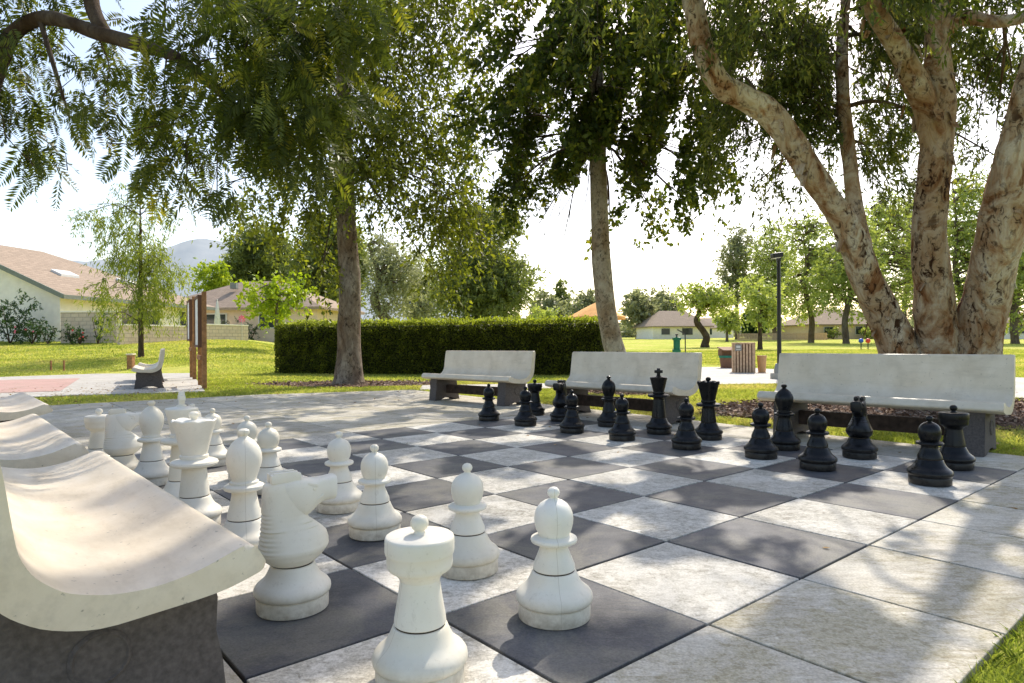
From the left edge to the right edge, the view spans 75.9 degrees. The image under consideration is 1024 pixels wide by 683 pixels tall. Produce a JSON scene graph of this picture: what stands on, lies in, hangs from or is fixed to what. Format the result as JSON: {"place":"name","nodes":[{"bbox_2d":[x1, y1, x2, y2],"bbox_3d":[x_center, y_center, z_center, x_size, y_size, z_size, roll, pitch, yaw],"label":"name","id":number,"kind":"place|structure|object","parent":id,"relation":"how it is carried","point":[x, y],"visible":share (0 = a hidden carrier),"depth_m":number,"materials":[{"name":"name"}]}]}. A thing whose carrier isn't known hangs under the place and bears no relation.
{"place":"outdoors","nodes":[
{"label":"outdoors","id":0,"kind":"place"},
{"bbox_2d":[70,239,525,320],"bbox_3d":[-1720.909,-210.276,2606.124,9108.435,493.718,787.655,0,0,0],"label":"hills","id":1,"kind":"structure","parent":0,"point":[185,252],"depth_m":2767.30,"materials":[{"name":"grey"}]},
{"bbox_2d":[222,626,706,682],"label":"terrace bed","id":2,"kind":"object","parent":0,"point":[236,673],"depth_m":1.81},
{"bbox_2d":[0,0,430,238],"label":"feathery tree","id":3,"kind":"object","parent":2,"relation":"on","point":[264,130],"visible":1,"depth_m":4.55,"materials":[{"name":"green plant"}]},
{"bbox_2d":[0,337,1023,682],"bbox_3d":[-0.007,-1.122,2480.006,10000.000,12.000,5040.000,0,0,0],"label":"lawn","id":4,"kind":"structure","parent":0,"point":[642,345],"depth_m":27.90,"materials":[{"name":"plant"}]},
{"bbox_2d":[0,288,47,342],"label":"garden shrub","id":5,"kind":"object","parent":4,"relation":"on","point":[9,320],"visible":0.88,"depth_m":33.58,"materials":[{"name":"green plant"}]},
{"bbox_2d":[7,317,56,344],"bbox_3d":[-24.272,-0.381,33.111,1.645,1.786,1.659,0,0,6],"label":"garden shrub","id":6,"kind":"object","parent":4,"relation":"on","point":[25,333],"visible":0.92,"depth_m":32.85,"materials":[{"name":"green plant"}]},
{"bbox_2d":[30,320,60,343],"bbox_3d":[-23.365,-0.362,32.996,1.255,1.486,1.364,0,0,0],"label":"garden shrub","id":7,"kind":"object","parent":4,"relation":"on","point":[52,333],"visible":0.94,"depth_m":32.93,"materials":[{"name":"green plant"}]},
{"bbox_2d":[58,320,87,343],"bbox_3d":[-21.691,-0.420,32.571,1.021,1.295,1.241,0,0,43],"label":"garden shrub","id":8,"kind":"object","parent":4,"relation":"on","point":[73,335],"visible":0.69,"depth_m":32.44,"materials":[{"name":"green plant"}]},
{"bbox_2d":[60,311,118,343],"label":"block wall","id":9,"kind":"structure","parent":4,"relation":"on","point":[76,319],"depth_m":33.40,"materials":[{"name":"beige paint"}]},
{"bbox_2d":[93,312,110,343],"bbox_3d":[-20.232,-0.706,32.421,0.849,1.779,1.025,0,0,-32],"label":"garden shrub","id":10,"kind":"object","parent":4,"relation":"on","point":[101,328],"visible":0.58,"depth_m":32.37,"materials":[{"name":"green plant"}]},
{"bbox_2d":[0,373,204,397],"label":"seating pad","id":11,"kind":"object","parent":4,"relation":"on","point":[87,382],"visible":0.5,"depth_m":14.10,"materials":[{"name":"concrete"}]},
{"bbox_2d":[0,378,78,392],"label":"faded red court","id":12,"kind":"object","parent":11,"relation":"on","point":[25,385],"visible":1,"depth_m":14.30,"materials":[{"name":"concrete"}]},
{"bbox_2d":[131,349,164,388],"bbox_3d":[-7.530,0.543,13.607,0.577,0.765,1.860,0,0,-29],"label":"concrete bench","id":13,"kind":"object","parent":11,"relation":"on","point":[147,376],"visible":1,"depth_m":12.90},
{"bbox_2d":[0,245,215,341],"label":"house","id":14,"kind":"structure","parent":4,"relation":"on","point":[51,283],"depth_m":36.33,"materials":[{"name":"beige paint"}]},
{"bbox_2d":[119,307,160,324],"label":"window","id":15,"kind":"structure","parent":14,"relation":"in","point":[124,321],"depth_m":40.08,"materials":[{"name":"glass"}]},
{"bbox_2d":[62,182,199,356],"bbox_3d":[-14.116,-2.681,24.666,5.185,7.092,3.196,0,0,13],"label":"weeping tree","id":16,"kind":"object","parent":4,"relation":"on","point":[141,306],"visible":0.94,"depth_m":24.36,"materials":[{"name":"green plant"}]},
{"bbox_2d":[116,324,186,344],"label":"block wall","id":17,"kind":"structure","parent":4,"relation":"on","point":[129,338],"depth_m":33.73,"materials":[{"name":"beige paint"}]},
{"bbox_2d":[187,296,196,378],"bbox_3d":[-8.159,-0.059,16.713,0.152,2.100,1.235,0,0,-29],"label":"notice board","id":18,"kind":"object","parent":4,"relation":"on","point":[190,323],"visible":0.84,"depth_m":16.21,"materials":[{"name":"brown wood"}]},
{"bbox_2d":[194,291,206,388],"bbox_3d":[-6.342,-0.001,13.361,0.152,1.950,1.235,0,0,-29],"label":"notice board","id":19,"kind":"object","parent":4,"relation":"on","point":[200,322],"visible":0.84,"depth_m":12.86,"materials":[{"name":"brown wood"}]},
{"bbox_2d":[188,257,235,293],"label":"round tree","id":20,"kind":"object","parent":4,"relation":"on","point":[221,277],"visible":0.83,"depth_m":61.31,"materials":[{"name":"green plant"}]},
{"bbox_2d":[207,324,248,340],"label":"block wall","id":21,"kind":"structure","parent":4,"relation":"on","point":[227,331],"depth_m":38.58,"materials":[{"name":"beige paint"}]},
{"bbox_2d":[208,215,297,282],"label":"pine tree","id":22,"kind":"object","parent":4,"relation":"on","point":[242,261],"visible":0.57,"depth_m":72.28,"materials":[{"name":"plant"}]},
{"bbox_2d":[186,281,364,341],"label":"house","id":23,"kind":"structure","parent":4,"relation":"on","point":[225,296],"depth_m":51.55,"materials":[{"name":"beige paint"}]},
{"bbox_2d":[207,313,226,323],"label":"window","id":24,"kind":"structure","parent":23,"relation":"in","point":[210,316],"depth_m":51.58,"materials":[{"name":"glass"}]},
{"bbox_2d":[233,270,319,350],"bbox_3d":[-10.613,-1.289,29.993,4.022,4.052,3.466,0,0,0],"label":"lime tree","id":25,"kind":"object","parent":4,"relation":"on","point":[273,292],"visible":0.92,"depth_m":29.69,"materials":[{"name":"green plant"}]},
{"bbox_2d":[275,216,378,308],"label":"pine tree","id":26,"kind":"object","parent":4,"relation":"on","point":[363,253],"visible":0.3,"depth_m":66.69,"materials":[{"name":"plant"}]},
{"bbox_2d":[253,381,429,386],"bbox_3d":[-3.638,0.930,14.496,4.216,0.001,2.041,0,0,0],"label":"mulch ring","id":27,"kind":"object","parent":4,"relation":"on","point":[303,385],"visible":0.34,"depth_m":14.11,"materials":[{"name":"soil"}]},
{"bbox_2d":[188,0,527,384],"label":"broadleaf tree","id":28,"kind":"object","parent":27,"relation":"on","point":[387,164],"visible":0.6,"depth_m":13.92,"materials":[{"name":"green plant"}]},
{"bbox_2d":[359,224,437,325],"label":"pine tree","id":29,"kind":"object","parent":4,"relation":"on","point":[386,276],"visible":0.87,"depth_m":47.27,"materials":[{"name":"plant"}]},
{"bbox_2d":[393,255,442,325],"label":"pine tree","id":30,"kind":"object","parent":4,"relation":"on","point":[425,311],"visible":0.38,"depth_m":58.92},
{"bbox_2d":[274,314,604,375],"bbox_3d":[-2.165,0.118,19.176,10.048,1.768,1.720,0,0,13],"label":"hedge","id":31,"kind":"object","parent":4,"relation":"on","point":[416,346],"visible":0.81,"depth_m":18.55,"materials":[{"name":"green plant"}]},
{"bbox_2d":[418,193,551,324],"bbox_3d":[-1.576,-4.046,40.374,8.170,10.306,7.912,0,0,0],"label":"conifer tree","id":32,"kind":"object","parent":4,"relation":"on","point":[508,295],"visible":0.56,"depth_m":38.63,"materials":[{"name":"plant"}]},
{"bbox_2d":[529,303,559,323],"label":"distant tree","id":33,"kind":"object","parent":4,"relation":"on","point":[535,309],"visible":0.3,"depth_m":89.44,"materials":[{"name":"green plant"}]},
{"bbox_2d":[526,289,567,323],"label":"distant tree","id":34,"kind":"object","parent":4,"relation":"on","point":[545,299],"visible":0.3,"depth_m":149.24,"materials":[{"name":"green plant"}]},
{"bbox_2d":[552,278,571,323],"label":"cypress tree","id":35,"kind":"object","parent":4,"relation":"on","point":[560,291],"visible":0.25,"depth_m":159.12,"materials":[{"name":"plant"}]},
{"bbox_2d":[565,286,595,323],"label":"distant tree","id":36,"kind":"object","parent":4,"relation":"on","point":[580,301],"visible":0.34,"depth_m":139.17,"materials":[{"name":"green plant"}]},
{"bbox_2d":[569,303,625,319],"bbox_3d":[3.103,-0.299,24.000,2.100,2.409,2.100,0,0,0],"label":"house roof","id":37,"kind":"object","parent":4,"relation":"on","point":[590,310],"visible":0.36,"depth_m":23.47,"materials":[{"name":"orange tile"}]},
{"bbox_2d":[588,390,646,394],"bbox_3d":[2.038,0.891,11.846,1.937,0.001,1.937,0,0,0],"label":"mulch patch","id":38,"kind":"object","parent":4,"relation":"on","point":[616,393],"visible":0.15,"depth_m":11.26,"materials":[{"name":"wood"}]},
{"bbox_2d":[426,0,770,351],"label":"broadleaf tree","id":39,"kind":"object","parent":38,"relation":"on","point":[592,135],"visible":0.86,"depth_m":11.42,"materials":[{"name":"green plant"}]},
{"bbox_2d":[247,378,1023,426],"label":"wood chips","id":40,"kind":"object","parent":4,"relation":"on","point":[733,407],"visible":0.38,"depth_m":8.35,"materials":[{"name":"brown wood"}]},
{"bbox_2d":[617,286,661,338],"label":"distant tree","id":41,"kind":"object","parent":4,"relation":"on","point":[639,306],"visible":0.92,"depth_m":127.69,"materials":[{"name":"green plant"}]},
{"bbox_2d":[398,316,913,337],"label":"distant woodland","id":42,"kind":"object","parent":4,"relation":"on","point":[625,333],"visible":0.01,"depth_m":215.07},
{"bbox_2d":[646,284,689,312],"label":"distant tree","id":43,"kind":"object","parent":4,"relation":"on","point":[665,302],"visible":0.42,"depth_m":168.57,"materials":[{"name":"green plant"}]},
{"bbox_2d":[632,311,713,338],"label":"distant house","id":44,"kind":"structure","parent":4,"relation":"on","point":[662,324],"depth_m":121.01,"materials":[{"name":"beige paint"}]},
{"bbox_2d":[667,277,737,346],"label":"lawn tree","id":45,"kind":"object","parent":4,"relation":"on","point":[701,299],"visible":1,"depth_m":59.69,"materials":[{"name":"green plant"}]},
{"bbox_2d":[700,318,732,337],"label":"distant house","id":46,"kind":"structure","parent":4,"relation":"on","point":[714,333],"depth_m":145.08,"materials":[{"name":"beige paint"}]},
{"bbox_2d":[711,306,745,341],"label":"lawn tree","id":47,"kind":"object","parent":4,"relation":"on","point":[726,325],"visible":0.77,"depth_m":89.42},
{"bbox_2d":[708,222,759,339],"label":"tall pine","id":48,"kind":"object","parent":4,"relation":"on","point":[733,259],"visible":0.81,"depth_m":108.84,"materials":[{"name":"plant"}]},
{"bbox_2d":[739,310,771,332],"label":"tree","id":49,"kind":"object","parent":4,"relation":"on","point":[751,328],"visible":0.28,"depth_m":113.39,"materials":[{"name":"green plant"}]},
{"bbox_2d":[737,273,790,349],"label":"lawn tree","id":50,"kind":"object","parent":4,"relation":"on","point":[762,304],"visible":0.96,"depth_m":49.67,"materials":[{"name":"green plant"}]},
{"bbox_2d":[731,211,803,332],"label":"lawn tree","id":51,"kind":"object","parent":4,"relation":"on","point":[764,262],"visible":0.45,"depth_m":103.36,"materials":[{"name":"plant"}]},
{"bbox_2d":[770,252,783,378],"bbox_3d":[6.202,-0.573,15.259,0.400,2.988,0.400,0,0,0],"label":"lamp post","id":52,"kind":"object","parent":4,"relation":"on","point":[777,257],"visible":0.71,"depth_m":15.22,"materials":[{"name":"metal"}]},
{"bbox_2d":[737,333,827,340],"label":"picket fence","id":53,"kind":"object","parent":4,"relation":"on","point":[773,336],"visible":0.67,"depth_m":97.97,"materials":[{"name":"beige wood"}]},
{"bbox_2d":[771,206,843,342],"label":"lawn tree","id":54,"kind":"object","parent":4,"relation":"on","point":[811,232],"visible":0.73,"depth_m":77.61,"materials":[{"name":"plant"}]},
{"bbox_2d":[776,309,873,338],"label":"distant house","id":55,"kind":"structure","parent":4,"relation":"on","point":[825,321],"depth_m":105.75,"materials":[{"name":"beige paint"}]},
{"bbox_2d":[824,325,841,338],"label":"distant shrub","id":56,"kind":"object","parent":4,"relation":"on","point":[832,332],"visible":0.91,"depth_m":103.74,"materials":[{"name":"green plant"}]},
{"bbox_2d":[799,204,898,343],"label":"lawn tree","id":57,"kind":"object","parent":4,"relation":"on","point":[836,274],"visible":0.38,"depth_m":70.68,"materials":[{"name":"plant"}]},
{"bbox_2d":[715,401,1023,428],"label":"mulch bed","id":58,"kind":"object","parent":4,"relation":"on","point":[996,419],"visible":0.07,"depth_m":7.92,"materials":[{"name":"soil"}]},
{"bbox_2d":[548,0,1023,414],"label":"paperbark tree","id":59,"kind":"object","parent":58,"relation":"on","point":[799,88],"visible":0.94,"depth_m":7.84,"materials":[{"name":"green plant"}]},
{"bbox_2d":[864,185,912,311],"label":"lawn tree","id":60,"kind":"object","parent":4,"relation":"on","point":[896,247],"visible":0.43,"depth_m":79.05,"materials":[{"name":"plant"}]},
{"bbox_2d":[885,171,952,321],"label":"lawn tree","id":61,"kind":"object","parent":4,"relation":"on","point":[906,313],"visible":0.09,"depth_m":94.69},
{"bbox_2d":[947,164,988,304],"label":"lawn tree","id":62,"kind":"object","parent":4,"relation":"on","point":[957,239],"visible":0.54,"depth_m":68.98,"materials":[{"name":"plant"}]},
{"bbox_2d":[963,226,1023,343],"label":"lawn tree","id":63,"kind":"object","parent":4,"relation":"on","point":[1015,319],"visible":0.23,"depth_m":65.58,"materials":[{"name":"plant"}]},
{"bbox_2d":[0,0,1023,322],"label":"sky","id":64,"kind":"structure","parent":0,"point":[33,225],"materials":[{"name":"white"}]},
{"bbox_2d":[40,390,1023,682],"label":"terrace paving","id":65,"kind":"structure","parent":0,"point":[936,598],"depth_m":2.34,"materials":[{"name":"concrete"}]},
{"bbox_2d":[0,392,52,422],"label":"concrete bench","id":66,"kind":"object","parent":65,"relation":"on","point":[17,405],"visible":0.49,"depth_m":5.34,"materials":[{"name":"concrete"}]},
{"bbox_2d":[0,414,88,468],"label":"concrete bench","id":67,"kind":"object","parent":65,"relation":"on","point":[29,441],"visible":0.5,"depth_m":3.30,"materials":[{"name":"concrete"}]},
{"bbox_2d":[0,451,265,682],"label":"concrete bench","id":68,"kind":"object","parent":65,"relation":"on","point":[112,570],"visible":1,"depth_m":1.52,"materials":[{"name":"concrete"}]},
{"bbox_2d":[421,351,534,406],"bbox_3d":[-0.540,0.525,9.842,1.860,0.765,0.577,0,0,43],"label":"concrete bench","id":69,"kind":"object","parent":65,"relation":"on","point":[510,373],"visible":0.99,"depth_m":9.82,"materials":[{"name":"concrete"}]},
{"bbox_2d":[8,381,1021,547],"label":"fallen leaves","id":70,"kind":"object","parent":65,"relation":"on","point":[281,391],"visible":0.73,"depth_m":11.71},
{"bbox_2d":[545,352,701,423],"bbox_3d":[1.238,0.509,7.652,0.577,0.765,1.860,0,0,-42],"label":"concrete bench","id":71,"kind":"object","parent":65,"relation":"on","point":[632,372],"visible":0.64,"depth_m":7.60,"materials":[{"name":"concrete"}]},
{"bbox_2d":[757,353,1015,456],"bbox_3d":[3.146,0.493,5.676,1.860,0.765,0.577,0,0,45],"label":"concrete bench","id":72,"kind":"object","parent":65,"relation":"on","point":[979,389],"visible":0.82,"depth_m":5.60,"materials":[{"name":"concrete"}]},
{"bbox_2d":[135,415,1016,682],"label":"chess board paving","id":73,"kind":"structure","parent":0,"point":[671,546],"depth_m":3.02,"materials":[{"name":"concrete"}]},
{"bbox_2d":[84,408,109,455],"bbox_3d":[-2.960,0.696,4.710,0.250,0.435,0.250,0,0,0],"label":"chess rook","id":74,"kind":"object","parent":73,"relation":"on","point":[95,425],"visible":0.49,"depth_m":4.65,"materials":[{"name":"white plastic"}]},
{"bbox_2d":[103,408,142,469],"bbox_3d":[-2.608,0.681,4.416,0.270,0.460,0.250,0,0,-26],"label":"chess knight","id":75,"kind":"object","parent":73,"relation":"on","point":[121,445],"visible":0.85,"depth_m":4.36,"materials":[{"name":"white plastic"}]},
{"bbox_2d":[133,401,168,485],"bbox_3d":[-2.300,0.643,4.193,0.250,0.531,0.250,0,0,0],"label":"chess bishop","id":76,"kind":"object","parent":73,"relation":"on","point":[152,466],"visible":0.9,"depth_m":4.14,"materials":[{"name":"white plastic"}]},
{"bbox_2d":[160,392,197,497],"bbox_3d":[-1.803,0.590,3.588,0.250,0.630,0.250,0,0,-33],"label":"chess king","id":77,"kind":"object","parent":73,"relation":"on","point":[181,409],"visible":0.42,"depth_m":3.53,"materials":[{"name":"white plastic"}]},
{"bbox_2d":[169,411,222,523],"bbox_3d":[-1.550,0.621,3.205,0.250,0.562,0.250,0,0,-17],"label":"chess queen","id":78,"kind":"object","parent":73,"relation":"on","point":[193,435],"visible":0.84,"depth_m":3.15,"materials":[{"name":"white plastic"}]},
{"bbox_2d":[204,408,226,467],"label":"chess pawn","id":79,"kind":"object","parent":73,"relation":"on","point":[217,449],"visible":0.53,"depth_m":4.80,"materials":[{"name":"white plastic"}]},
{"bbox_2d":[227,415,256,480],"bbox_3d":[-1.745,0.696,4.329,0.250,0.419,0.250,0,0,0],"label":"chess pawn","id":80,"kind":"object","parent":73,"relation":"on","point":[250,426],"visible":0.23,"depth_m":4.29,"materials":[{"name":"white plastic"}]},
{"bbox_2d":[223,428,263,547],"bbox_3d":[-1.133,0.633,2.780,0.250,0.531,0.250,0,0,-27],"label":"chess bishop","id":81,"kind":"object","parent":73,"relation":"on","point":[243,459],"visible":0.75,"depth_m":2.73,"materials":[{"name":"white plastic"}]},
{"bbox_2d":[257,422,282,494],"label":"chess pawn","id":82,"kind":"object","parent":73,"relation":"on","point":[268,438],"visible":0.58,"depth_m":3.92,"materials":[{"name":"white plastic"}]},
{"bbox_2d":[253,469,336,620],"bbox_3d":[-0.731,0.665,2.219,0.270,0.460,0.250,0,0,-33],"label":"chess knight","id":83,"kind":"object","parent":73,"relation":"on","point":[294,583],"visible":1,"depth_m":2.15,"materials":[{"name":"white plastic"}]},
{"bbox_2d":[317,431,361,514],"bbox_3d":[-0.926,0.689,3.519,0.250,0.419,0.250,0,0,0],"label":"chess pawn","id":84,"kind":"object","parent":73,"relation":"on","point":[346,500],"visible":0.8,"depth_m":3.46,"materials":[{"name":"white plastic"}]},
{"bbox_2d":[347,444,401,540],"bbox_3d":[-0.638,0.686,3.054,0.250,0.419,0.250,0,0,-16],"label":"chess pawn","id":85,"kind":"object","parent":73,"relation":"on","point":[375,516],"visible":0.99,"depth_m":2.99,"materials":[{"name":"white plastic"}]},
{"bbox_2d":[372,514,467,682],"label":"chess rook","id":86,"kind":"object","parent":73,"relation":"on","point":[421,642],"visible":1,"depth_m":1.67,"materials":[{"name":"white plastic"}]},
{"bbox_2d":[442,463,499,579],"bbox_3d":[-0.173,0.682,2.562,0.250,0.419,0.250,0,0,0],"label":"chess pawn","id":87,"kind":"object","parent":73,"relation":"on","point":[476,553],"visible":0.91,"depth_m":2.50,"materials":[{"name":"white plastic"}]},
{"bbox_2d":[478,384,499,420],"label":"chess pawn","id":88,"kind":"object","parent":73,"relation":"on","point":[488,412],"visible":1,"depth_m":7.45,"materials":[{"name":"black plastic"}]},
{"bbox_2d":[514,386,536,426],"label":"chess pawn","id":89,"kind":"object","parent":73,"relation":"on","point":[525,417],"visible":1,"depth_m":6.96,"materials":[{"name":"black plastic"}]},
{"bbox_2d":[527,379,544,415],"bbox_3d":[0.280,0.680,8.044,0.250,0.435,0.250,0,0,0],"label":"chess rook","id":90,"kind":"object","parent":73,"relation":"on","point":[536,406],"visible":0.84,"depth_m":7.98,"materials":[{"name":"black plastic"}]},
{"bbox_2d":[516,486,592,630],"bbox_3d":[0.136,0.679,2.131,0.250,0.419,0.250,0,0,-7],"label":"chess pawn","id":91,"kind":"object","parent":73,"relation":"on","point":[554,591],"visible":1,"depth_m":2.07,"materials":[{"name":"white plastic"}]},
{"bbox_2d":[550,380,566,421],"bbox_3d":[0.547,0.665,7.403,0.250,0.460,0.270,0,0,27],"label":"chess knight","id":92,"kind":"object","parent":73,"relation":"on","point":[558,413],"visible":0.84,"depth_m":7.33,"materials":[{"name":"black plastic"}]},
{"bbox_2d":[559,390,584,433],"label":"chess pawn","id":93,"kind":"object","parent":73,"relation":"on","point":[571,423],"visible":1,"depth_m":6.41,"materials":[{"name":"black plastic"}]},
{"bbox_2d":[597,376,616,427],"bbox_3d":[1.018,0.625,6.908,0.250,0.531,0.250,0,0,0],"label":"chess bishop","id":94,"kind":"object","parent":73,"relation":"on","point":[607,417],"visible":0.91,"depth_m":6.85,"materials":[{"name":"black plastic"}]},
{"bbox_2d":[608,394,635,441],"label":"chess pawn","id":95,"kind":"object","parent":73,"relation":"on","point":[621,430],"visible":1,"depth_m":5.88,"materials":[{"name":"black plastic"}]},
{"bbox_2d":[646,368,671,434],"bbox_3d":[1.420,0.572,6.359,0.250,0.630,0.250,0,0,13],"label":"chess king","id":96,"kind":"object","parent":73,"relation":"on","point":[658,423],"visible":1,"depth_m":6.30,"materials":[{"name":"black plastic"}]},
{"bbox_2d":[671,398,701,449],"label":"chess pawn","id":97,"kind":"object","parent":73,"relation":"on","point":[685,437],"visible":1,"depth_m":5.40,"materials":[{"name":"black plastic"}]},
{"bbox_2d":[695,377,722,440],"bbox_3d":[1.782,0.603,5.960,0.250,0.562,0.250,0,0,0],"label":"chess queen","id":98,"kind":"object","parent":73,"relation":"on","point":[707,429],"visible":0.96,"depth_m":5.90,"materials":[{"name":"black plastic"}]},
{"bbox_2d":[744,402,778,459],"bbox_3d":[1.891,0.672,4.995,0.250,0.419,0.250,0,0,0],"label":"chess pawn","id":99,"kind":"object","parent":73,"relation":"on","point":[760,445],"visible":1,"depth_m":4.94,"materials":[{"name":"black plastic"}]},
{"bbox_2d":[770,384,800,450],"bbox_3d":[2.231,0.615,5.385,0.250,0.531,0.250,0,0,0],"label":"chess bishop","id":100,"kind":"object","parent":73,"relation":"on","point":[783,437],"visible":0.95,"depth_m":5.33,"materials":[{"name":"black plastic"}]},
{"bbox_2d":[798,408,837,471],"bbox_3d":[2.115,0.670,4.550,0.250,0.419,0.250,0,0,0],"label":"chess pawn","id":101,"kind":"object","parent":73,"relation":"on","point":[816,455],"visible":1,"depth_m":4.49,"materials":[{"name":"black plastic"}]},
{"bbox_2d":[841,396,877,459],"bbox_3d":[2.623,0.647,4.967,0.250,0.460,0.270,0,0,37],"label":"chess knight","id":102,"kind":"object","parent":73,"relation":"on","point":[858,444],"visible":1,"depth_m":4.90,"materials":[{"name":"black plastic"}]},
{"bbox_2d":[906,415,953,486],"bbox_3d":[2.582,0.666,4.061,0.250,0.419,0.250,0,0,0],"label":"chess pawn","id":103,"kind":"object","parent":73,"relation":"on","point":[928,467],"visible":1,"depth_m":4.00,"materials":[{"name":"black plastic"}]},
{"bbox_2d":[938,405,975,470],"bbox_3d":[3.055,0.656,4.544,0.250,0.435,0.250,0,0,0],"label":"chess rook","id":104,"kind":"object","parent":73,"relation":"on","point":[954,451],"visible":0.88,"depth_m":4.48,"materials":[{"name":"black plastic"}]},
{"bbox_2d":[420,367,1023,397],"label":"concrete path","id":105,"kind":"structure","parent":0,"point":[724,375],"depth_m":15.43,"materials":[{"name":"concrete"}]},
{"bbox_2d":[717,347,731,367],"bbox_3d":[7.143,0.526,21.688,0.610,0.697,0.610,0,0,-6],"label":"covered bin","id":106,"kind":"object","parent":105,"relation":"on","point":[725,355],"visible":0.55,"depth_m":21.56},
{"bbox_2d":[731,342,755,372],"bbox_3d":[6.525,0.451,18.529,0.612,0.845,0.627,0,0,16],"label":"litter enclosure","id":107,"kind":"object","parent":105,"relation":"on","point":[743,357],"visible":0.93,"depth_m":18.26,"materials":[{"name":"beige wood"}]},
{"bbox_2d":[757,355,766,372],"bbox_3d":[6.962,0.630,18.305,0.272,0.482,0.272,0,0,0],"label":"round bin","id":108,"kind":"object","parent":105,"relation":"on","point":[761,360],"visible":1,"depth_m":18.21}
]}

